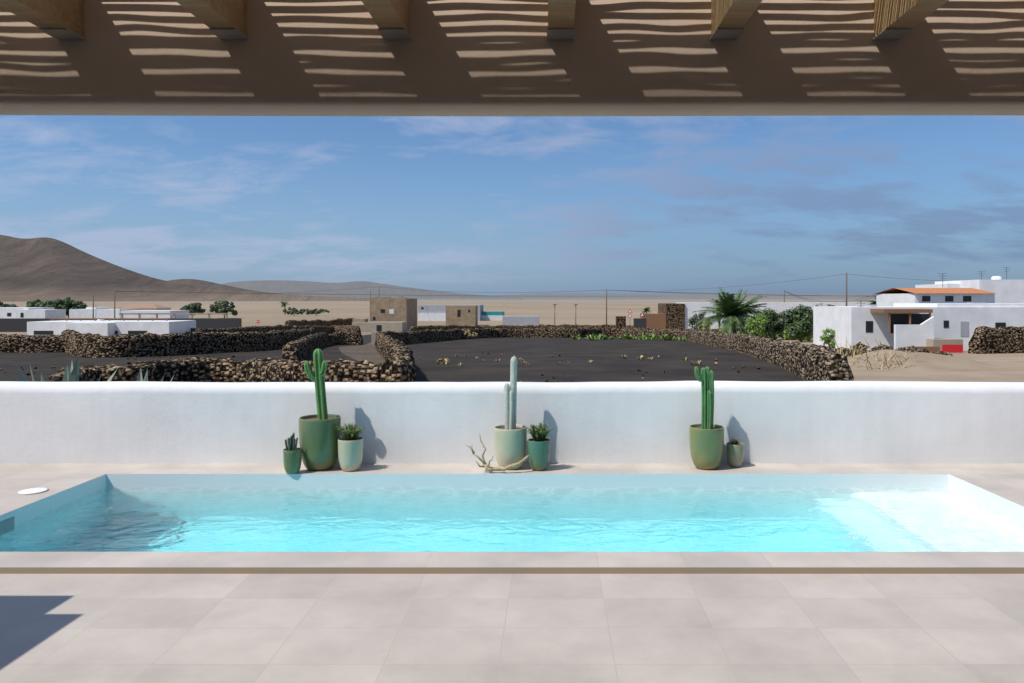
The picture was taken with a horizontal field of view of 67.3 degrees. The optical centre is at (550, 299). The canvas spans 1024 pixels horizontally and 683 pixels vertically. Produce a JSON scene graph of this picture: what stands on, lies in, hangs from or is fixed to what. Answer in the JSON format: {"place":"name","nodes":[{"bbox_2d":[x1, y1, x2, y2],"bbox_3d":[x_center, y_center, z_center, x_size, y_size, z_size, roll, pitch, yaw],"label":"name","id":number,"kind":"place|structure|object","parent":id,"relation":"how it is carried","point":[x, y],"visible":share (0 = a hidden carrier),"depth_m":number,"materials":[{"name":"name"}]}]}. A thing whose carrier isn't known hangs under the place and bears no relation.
{"place":"outdoors","nodes":[
{"label":"outdoors","id":0,"kind":"place"},
{"bbox_2d":[112,304,170,307],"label":"tile roof","id":1,"kind":"structure","parent":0,"point":[140,306],"depth_m":262.47,"materials":[{"name":"tile"}]},
{"bbox_2d":[0,235,369,301],"bbox_3d":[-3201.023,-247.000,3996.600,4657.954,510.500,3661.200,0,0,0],"label":"mountain ridge","id":2,"kind":"structure","parent":0,"point":[44,269],"depth_m":3943.61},
{"bbox_2d":[0,334,370,381],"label":"dark soil field","id":3,"kind":"structure","parent":0,"point":[43,363],"depth_m":47.61,"materials":[{"name":"black soil"}]},
{"bbox_2d":[0,334,60,336],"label":"stone wall","id":4,"kind":"structure","parent":3,"relation":"on","point":[43,335],"depth_m":75.33,"materials":[{"name":"brown stone"}]},
{"bbox_2d":[0,334,65,352],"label":"stone wall","id":5,"kind":"structure","parent":3,"relation":"on","point":[11,343],"depth_m":57.56,"materials":[{"name":"brown stone"}]},
{"bbox_2d":[0,356,234,374],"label":"plants","id":6,"kind":"object","parent":3,"relation":"on","point":[87,367],"visible":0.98,"depth_m":39.30,"materials":[{"name":"green plant"}]},
{"bbox_2d":[338,342,384,363],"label":"ground","id":7,"kind":"structure","parent":3,"relation":"on","point":[368,352],"depth_m":55.76,"materials":[{"name":"grey soil"}]},
{"bbox_2d":[371,332,376,343],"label":"gate pillar","id":8,"kind":"structure","parent":3,"relation":"on","point":[373,334],"depth_m":77.00,"materials":[{"name":"beige concrete"}]},
{"bbox_2d":[169,279,266,292],"bbox_3d":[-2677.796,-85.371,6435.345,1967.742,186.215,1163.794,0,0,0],"label":"mountain","id":9,"kind":"structure","parent":0,"point":[195,282],"depth_m":6468.42,"materials":[{"name":"stone"}]},
{"bbox_2d":[281,331,363,360],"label":"stone wall","id":10,"kind":"structure","parent":0,"point":[302,348],"depth_m":62.65,"materials":[{"name":"brown stone"}]},
{"bbox_2d":[223,280,522,299],"bbox_3d":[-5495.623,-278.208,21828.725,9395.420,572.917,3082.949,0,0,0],"label":"mountain","id":11,"kind":"structure","parent":0,"point":[315,288],"depth_m":21742.36,"materials":[{"name":"stone"}]},
{"bbox_2d":[0,300,875,334],"bbox_3d":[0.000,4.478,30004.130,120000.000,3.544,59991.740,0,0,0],"label":"desert plain","id":12,"kind":"structure","parent":0,"point":[271,313],"depth_m":565.51,"materials":[{"name":"beige sand"}]},
{"bbox_2d":[0,301,17,306],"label":"tree","id":13,"kind":"object","parent":12,"relation":"on","point":[6,305],"visible":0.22,"depth_m":248.82,"materials":[{"name":"green plant"}]},
{"bbox_2d":[26,299,57,308],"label":"tree","id":14,"kind":"object","parent":12,"relation":"on","point":[38,303],"visible":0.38,"depth_m":238.04,"materials":[{"name":"green plant"}]},
{"bbox_2d":[13,355,115,381],"bbox_3d":[-6.584,1.452,10.270,1.946,1.484,2.485,0,0,13],"label":"agave","id":15,"kind":"object","parent":12,"relation":"on","point":[71,373],"visible":0.05,"depth_m":10.24,"materials":[{"name":"green plant"}]},
{"bbox_2d":[54,297,87,317],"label":"tree","id":16,"kind":"object","parent":12,"relation":"on","point":[67,303],"visible":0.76,"depth_m":243.36,"materials":[{"name":"green plant"}]},
{"bbox_2d":[0,307,241,334],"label":"white houses","id":17,"kind":"structure","parent":12,"relation":"on","point":[52,320],"depth_m":150.00,"materials":[{"name":"grey paint"}]},
{"bbox_2d":[91,368,173,381],"bbox_3d":[-5.703,1.583,10.523,2.045,1.273,1.852,0,0,0],"label":"agave","id":18,"kind":"object","parent":12,"relation":"on","point":[139,378],"visible":0.02,"depth_m":10.84,"materials":[{"name":"green plant"}]},
{"bbox_2d":[61,328,315,357],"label":"stone wall","id":19,"kind":"structure","parent":12,"relation":"on","point":[87,345],"depth_m":53.49,"materials":[{"name":"brown stone"}]},
{"bbox_2d":[179,302,205,312],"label":"tree","id":20,"kind":"object","parent":12,"relation":"on","point":[194,307],"visible":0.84,"depth_m":258.15,"materials":[{"name":"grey plant"}]},
{"bbox_2d":[49,357,379,381],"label":"stone wall","id":21,"kind":"structure","parent":12,"relation":"on","point":[195,369],"depth_m":23.96,"materials":[{"name":"brown stone"}]},
{"bbox_2d":[209,300,237,317],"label":"tree","id":22,"kind":"object","parent":12,"relation":"on","point":[221,307],"visible":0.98,"depth_m":259.74,"materials":[{"name":"green plant"}]},
{"bbox_2d":[195,325,360,333],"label":"stone wall","id":23,"kind":"structure","parent":12,"relation":"on","point":[329,329],"depth_m":105.67,"materials":[{"name":"brown stone"}]},
{"bbox_2d":[279,300,289,314],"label":"palm","id":24,"kind":"object","parent":12,"relation":"on","point":[284,304],"visible":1,"depth_m":329.72,"materials":[{"name":"green plant"}]},
{"bbox_2d":[283,307,304,314],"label":"bushes","id":25,"kind":"object","parent":12,"relation":"on","point":[294,310],"visible":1,"depth_m":298.92,"materials":[{"name":"green plant"}]},
{"bbox_2d":[305,308,329,315],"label":"bushes","id":26,"kind":"object","parent":12,"relation":"on","point":[312,312],"visible":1,"depth_m":304.26,"materials":[{"name":"green plant"}]},
{"bbox_2d":[285,318,353,325],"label":"stone wall","id":27,"kind":"structure","parent":12,"relation":"on","point":[337,322],"depth_m":150.88,"materials":[{"name":"brown stone"}]},
{"bbox_2d":[352,296,416,331],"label":"ruined stone house","id":28,"kind":"structure","parent":12,"relation":"on","point":[399,313],"depth_m":156.00,"materials":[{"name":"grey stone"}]},
{"bbox_2d":[257,309,643,322],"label":"road signs","id":29,"kind":"object","parent":12,"relation":"on","point":[629,315],"visible":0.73,"depth_m":125.00,"materials":[{"name":"red metal"}]},
{"bbox_2d":[446,305,477,325],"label":"building","id":30,"kind":"structure","parent":12,"relation":"on","point":[461,315],"depth_m":185.00,"materials":[{"name":"stone"}]},
{"bbox_2d":[418,305,538,324],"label":"modern buildings","id":31,"kind":"structure","parent":12,"relation":"on","point":[431,312],"depth_m":229.50,"materials":[{"name":"grey paint"}]},
{"bbox_2d":[93,273,936,327],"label":"utility poles and wires","id":32,"kind":"object","parent":12,"relation":"on","point":[784,295],"visible":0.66,"depth_m":149.94,"materials":[{"name":"brown wood"}]},
{"bbox_2d":[408,324,632,331],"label":"stone wall","id":33,"kind":"structure","parent":12,"relation":"on","point":[423,327],"depth_m":145.93,"materials":[{"name":"brown stone"}]},
{"bbox_2d":[374,327,680,381],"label":"stone wall","id":34,"kind":"structure","parent":12,"relation":"on","point":[396,354],"depth_m":85.89,"materials":[{"name":"brown stone"}]},
{"bbox_2d":[97,267,1010,320],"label":"roof clutter","id":35,"kind":"object","parent":12,"relation":"on","point":[981,273],"visible":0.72,"depth_m":90.65,"materials":[{"name":"grey metal"}]},
{"bbox_2d":[553,304,577,327],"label":"posts","id":36,"kind":"object","parent":12,"relation":"on","point":[575,314],"visible":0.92,"depth_m":117.96,"materials":[{"name":"grey metal"}]},
{"bbox_2d":[641,307,650,312],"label":"tree","id":37,"kind":"object","parent":12,"relation":"on","point":[646,309],"visible":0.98,"depth_m":299.40,"materials":[{"name":"green plant"}]},
{"bbox_2d":[686,312,712,330],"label":"bush","id":38,"kind":"object","parent":12,"relation":"on","point":[694,319],"visible":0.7,"depth_m":99.92,"materials":[{"name":"green plant"}]},
{"bbox_2d":[694,328,740,332],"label":"plants","id":39,"kind":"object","parent":12,"relation":"on","point":[715,329],"depth_m":107.06,"materials":[{"name":"green plant"}]},
{"bbox_2d":[714,297,724,327],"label":"plant","id":40,"kind":"object","parent":12,"relation":"on","point":[719,314],"visible":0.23,"depth_m":119.89,"materials":[{"name":"green plant"}]},
{"bbox_2d":[692,287,767,337],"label":"date palm","id":41,"kind":"object","parent":12,"relation":"on","point":[730,309],"visible":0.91,"depth_m":86.88,"materials":[{"name":"green plant"}]},
{"bbox_2d":[616,302,869,331],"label":"long white building","id":42,"kind":"structure","parent":12,"relation":"on","point":[676,315],"depth_m":135.00,"materials":[{"name":"paint"}]},
{"bbox_2d":[744,312,768,335],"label":"bush","id":43,"kind":"object","parent":12,"relation":"on","point":[759,330],"visible":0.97,"depth_m":79.69,"materials":[{"name":"green plant"}]},
{"bbox_2d":[677,328,852,380],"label":"stone wall","id":44,"kind":"structure","parent":12,"relation":"on","point":[813,362],"depth_m":37.26,"materials":[{"name":"brown stone"}]},
{"bbox_2d":[754,307,778,337],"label":"bush","id":45,"kind":"object","parent":12,"relation":"on","point":[771,316],"visible":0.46,"depth_m":91.59,"materials":[{"name":"green plant"}]},
{"bbox_2d":[763,308,786,335],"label":"bush","id":46,"kind":"object","parent":12,"relation":"on","point":[781,320],"visible":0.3,"depth_m":94.21,"materials":[{"name":"green plant"}]},
{"bbox_2d":[783,304,812,341],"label":"bush","id":47,"kind":"object","parent":12,"relation":"on","point":[799,324],"visible":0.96,"depth_m":83.20,"materials":[{"name":"green plant"}]},
{"bbox_2d":[819,328,835,347],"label":"yard shrub","id":48,"kind":"object","parent":12,"relation":"on","point":[827,339],"visible":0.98,"depth_m":65.89,"materials":[{"name":"green plant"}]},
{"bbox_2d":[867,295,875,304],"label":"plant","id":49,"kind":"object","parent":12,"relation":"on","point":[874,302],"depth_m":110.03,"materials":[{"name":"green plant"}]},
{"bbox_2d":[850,342,932,352],"bbox_3d":[25.108,3.675,55.561,4.116,1.140,11.602,0,0,7],"label":"dark rubble","id":50,"kind":"object","parent":12,"relation":"on","point":[900,348],"visible":0.18,"depth_m":55.87,"materials":[{"name":"stone"}]},
{"bbox_2d":[813,280,1023,352],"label":"white houses","id":51,"kind":"structure","parent":12,"relation":"on","point":[938,322],"depth_m":62.00,"materials":[{"name":"grey paint"}]},
{"bbox_2d":[875,288,994,293],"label":"tile roof","id":52,"kind":"structure","parent":51,"relation":"on","point":[926,290],"depth_m":79.00,"materials":[{"name":"tile"}]},
{"bbox_2d":[504,355,516,429],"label":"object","id":53,"kind":"object","parent":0,"point":[510,399],"visible":0.95,"depth_m":7.75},
{"bbox_2d":[0,463,1023,682],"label":"pool deck","id":54,"kind":"structure","parent":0,"point":[511,617],"depth_m":4.29,"materials":[{"name":"tile"}]},
{"bbox_2d":[18,488,48,494],"bbox_3d":[-4.591,1.694,6.818,0.230,0.010,0.230,0,0,0],"label":"skimmer lid","id":55,"kind":"object","parent":54,"relation":"on","point":[31,491],"visible":1,"depth_m":6.79,"materials":[{"name":"white plastic"}]},
{"bbox_2d":[283,447,301,473],"bbox_3d":[-2.537,1.583,7.550,0.176,0.235,0.176,0,0,0],"label":"plant pot","id":56,"kind":"object","parent":54,"relation":"on","point":[292,460],"visible":0.94,"depth_m":7.48,"materials":[{"name":"ceramic"}]},
{"bbox_2d":[285,433,297,450],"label":"succulent fingers","id":57,"kind":"object","parent":56,"relation":"on","point":[292,444],"visible":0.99,"depth_m":7.53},
{"bbox_2d":[299,414,340,470],"bbox_3d":[-2.329,1.440,7.755,0.410,0.520,0.410,0,0,0],"label":"plant pot","id":58,"kind":"object","parent":54,"relation":"on","point":[318,442],"visible":0.93,"depth_m":7.59,"materials":[{"name":"ceramic"}]},
{"bbox_2d":[304,349,327,419],"bbox_3d":[-2.355,0.864,7.750,0.256,0.749,0.144,0,0,0],"label":"candelabra cactus","id":59,"kind":"object","parent":58,"relation":"on","point":[320,369],"visible":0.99,"depth_m":7.72,"materials":[{"name":"green plant"}]},
{"bbox_2d":[338,437,362,470],"bbox_3d":[-2.000,1.542,7.680,0.248,0.315,0.248,0,0,0],"label":"cream pot","id":60,"kind":"object","parent":54,"relation":"on","point":[350,455],"visible":0.93,"depth_m":7.58,"materials":[{"name":"ceramic"}]},
{"bbox_2d":[335,423,363,440],"bbox_3d":[-2.002,1.315,7.691,0.284,0.182,0.278,0,0,25],"label":"succulent plant","id":61,"kind":"object","parent":60,"relation":"on","point":[350,432],"visible":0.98,"depth_m":7.64,"materials":[{"name":"green plant"}]},
{"bbox_2d":[466,433,528,471],"bbox_3d":[-0.522,1.505,7.565,0.628,0.381,0.114,0,0,0],"label":"driftwood branch","id":62,"kind":"object","parent":54,"relation":"on","point":[488,467],"visible":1,"depth_m":7.55,"materials":[{"name":"beige wood"}]},
{"bbox_2d":[494,424,526,469],"bbox_3d":[-0.407,1.492,7.780,0.336,0.415,0.336,0,0,0],"label":"cream pot","id":63,"kind":"object","parent":54,"relation":"on","point":[510,446],"visible":0.86,"depth_m":7.64,"materials":[{"name":"ceramic"}]},
{"bbox_2d":[0,381,1023,463],"bbox_3d":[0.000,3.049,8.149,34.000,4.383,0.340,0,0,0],"label":"garden wall","id":64,"kind":"structure","parent":54,"relation":"on","point":[898,422],"depth_m":7.99,"materials":[{"name":"white paint"}]},
{"bbox_2d":[0,474,1023,525],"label":"pool shell","id":65,"kind":"object","parent":54,"relation":"in","point":[74,493],"visible":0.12,"depth_m":7.51},
{"bbox_2d":[0,516,13,531],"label":"step","id":66,"kind":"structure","parent":65,"relation":"attached to","point":[8,523],"depth_m":6.13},
{"bbox_2d":[0,487,1023,551],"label":"pool water","id":67,"kind":"structure","parent":65,"relation":"in","point":[527,519],"depth_m":6.35,"materials":[{"name":"blue liquid"}]},
{"bbox_2d":[528,438,549,470],"bbox_3d":[-0.118,1.550,7.700,0.226,0.300,0.226,0,0,0],"label":"teal pot","id":68,"kind":"object","parent":54,"relation":"on","point":[539,455],"visible":0.91,"depth_m":7.61,"materials":[{"name":"ceramic"}]},
{"bbox_2d":[526,422,553,441],"bbox_3d":[-0.126,1.318,7.704,0.257,0.204,0.254,0,0,-42],"label":"succulent plant","id":69,"kind":"object","parent":68,"relation":"on","point":[539,433],"visible":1,"depth_m":7.67,"materials":[{"name":"green plant"}]},
{"bbox_2d":[689,424,723,469],"bbox_3d":[1.579,1.490,7.780,0.346,0.420,0.346,0,0,0],"label":"plant pot","id":70,"kind":"object","parent":54,"relation":"on","point":[706,448],"visible":0.94,"depth_m":7.65,"materials":[{"name":"ceramic"}]},
{"bbox_2d":[694,366,714,428],"bbox_3d":[1.563,1.002,7.768,0.174,0.663,0.159,0,0,-42],"label":"cactus cluster","id":71,"kind":"object","parent":70,"relation":"on","point":[706,379],"visible":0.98,"depth_m":7.77,"materials":[{"name":"green plant"}]},
{"bbox_2d":[726,442,743,466],"bbox_3d":[1.884,1.583,7.850,0.176,0.235,0.176,0,0,0],"label":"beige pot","id":72,"kind":"object","parent":54,"relation":"on","point":[735,454],"visible":0.96,"depth_m":7.78,"materials":[{"name":"ceramic"}]},
{"bbox_2d":[729,437,740,443],"bbox_3d":[1.879,1.434,7.855,0.151,0.083,0.138,0,0,0],"label":"succulent rosette","id":73,"kind":"object","parent":72,"relation":"on","point":[734,441],"visible":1,"depth_m":7.85,"materials":[{"name":"green plant"}]},
{"bbox_2d":[0,0,1023,115],"bbox_3d":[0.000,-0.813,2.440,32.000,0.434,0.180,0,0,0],"label":"pergola roof","id":74,"kind":"structure","parent":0,"point":[500,57],"depth_m":2.35,"materials":[{"name":"brown wood"}]},
{"bbox_2d":[0,115,1023,295],"label":"sky","id":75,"kind":"structure","parent":0,"point":[476,205],"materials":[{"name":"blue"}]},
{"bbox_2d":[406,337,804,381],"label":"dark soil field","id":76,"kind":"structure","parent":0,"point":[608,364],"depth_m":45.29,"materials":[{"name":"black soil"}]},
{"bbox_2d":[463,329,477,338],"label":"stone","id":77,"kind":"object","parent":76,"relation":"on","point":[473,334],"depth_m":95.62,"materials":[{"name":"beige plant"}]},
{"bbox_2d":[435,355,716,365],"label":"field weeds","id":78,"kind":"object","parent":76,"relation":"on","point":[444,361],"visible":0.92,"depth_m":43.88,"materials":[{"name":"yellow"}]},
{"bbox_2d":[418,352,759,381],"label":"plants","id":79,"kind":"object","parent":76,"relation":"on","point":[733,367],"visible":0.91,"depth_m":38.77,"materials":[{"name":"green plant"}]},
{"bbox_2d":[571,333,687,340],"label":"field crops","id":80,"kind":"object","parent":76,"relation":"on","point":[625,337],"visible":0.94,"depth_m":91.69,"materials":[{"name":"green plant"}]},
{"bbox_2d":[497,293,875,299],"bbox_3d":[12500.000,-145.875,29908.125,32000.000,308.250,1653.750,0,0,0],"label":"sea","id":81,"kind":"structure","parent":0,"point":[614,296],"depth_m":29789.86,"materials":[{"name":"blue liquid"}]},
{"bbox_2d":[777,336,1023,381],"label":"dirt yard","id":82,"kind":"structure","parent":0,"point":[1010,368],"depth_m":35.97,"materials":[{"name":"beige soil"}]},
{"bbox_2d":[701,324,812,340],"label":"garden plants","id":83,"kind":"object","parent":82,"relation":"on","point":[784,336],"visible":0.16,"depth_m":92.42,"materials":[{"name":"green plant"}]},
{"bbox_2d":[830,345,952,356],"bbox_3d":[20.902,3.539,49.880,8.424,1.044,12.585,0,0,0],"label":"rubble heap","id":84,"kind":"object","parent":82,"relation":"on","point":[845,350],"visible":0.18,"depth_m":49.51,"materials":[{"name":"beige stone"}]},
{"bbox_2d":[849,349,997,369],"bbox_3d":[18.156,3.201,41.899,12.000,0.933,8.000,0,0,0],"label":"dirt mound","id":85,"kind":"object","parent":82,"relation":"on","point":[926,361],"visible":0.65,"depth_m":39.56,"materials":[{"name":"beige soil"}]},
{"bbox_2d":[827,336,916,369],"bbox_3d":[16.122,2.637,40.219,6.221,1.732,4.949,0,0,0],"label":"dry brush pile","id":86,"kind":"object","parent":85,"relation":"on","point":[867,357],"visible":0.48,"depth_m":39.59,"materials":[{"name":"beige plant"}]},
{"bbox_2d":[968,325,1023,353],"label":"stone wall","id":87,"kind":"structure","parent":82,"relation":"on","point":[998,340],"depth_m":55.83,"materials":[{"name":"brown stone"}]},
{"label":"house walls","id":88,"kind":"structure","parent":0},
{"bbox_2d":[0,0,948,37],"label":"ceiling beams","id":89,"kind":"structure","parent":88,"relation":"on","point":[68,14],"depth_m":2.19,"materials":[{"name":"brown wood"}]},
{"bbox_2d":[39,28,913,39],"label":"beam ends","id":90,"kind":"object","parent":89,"relation":"attached to","point":[552,33],"visible":1,"depth_m":2.29,"materials":[{"name":"brown wood"}]}
]}

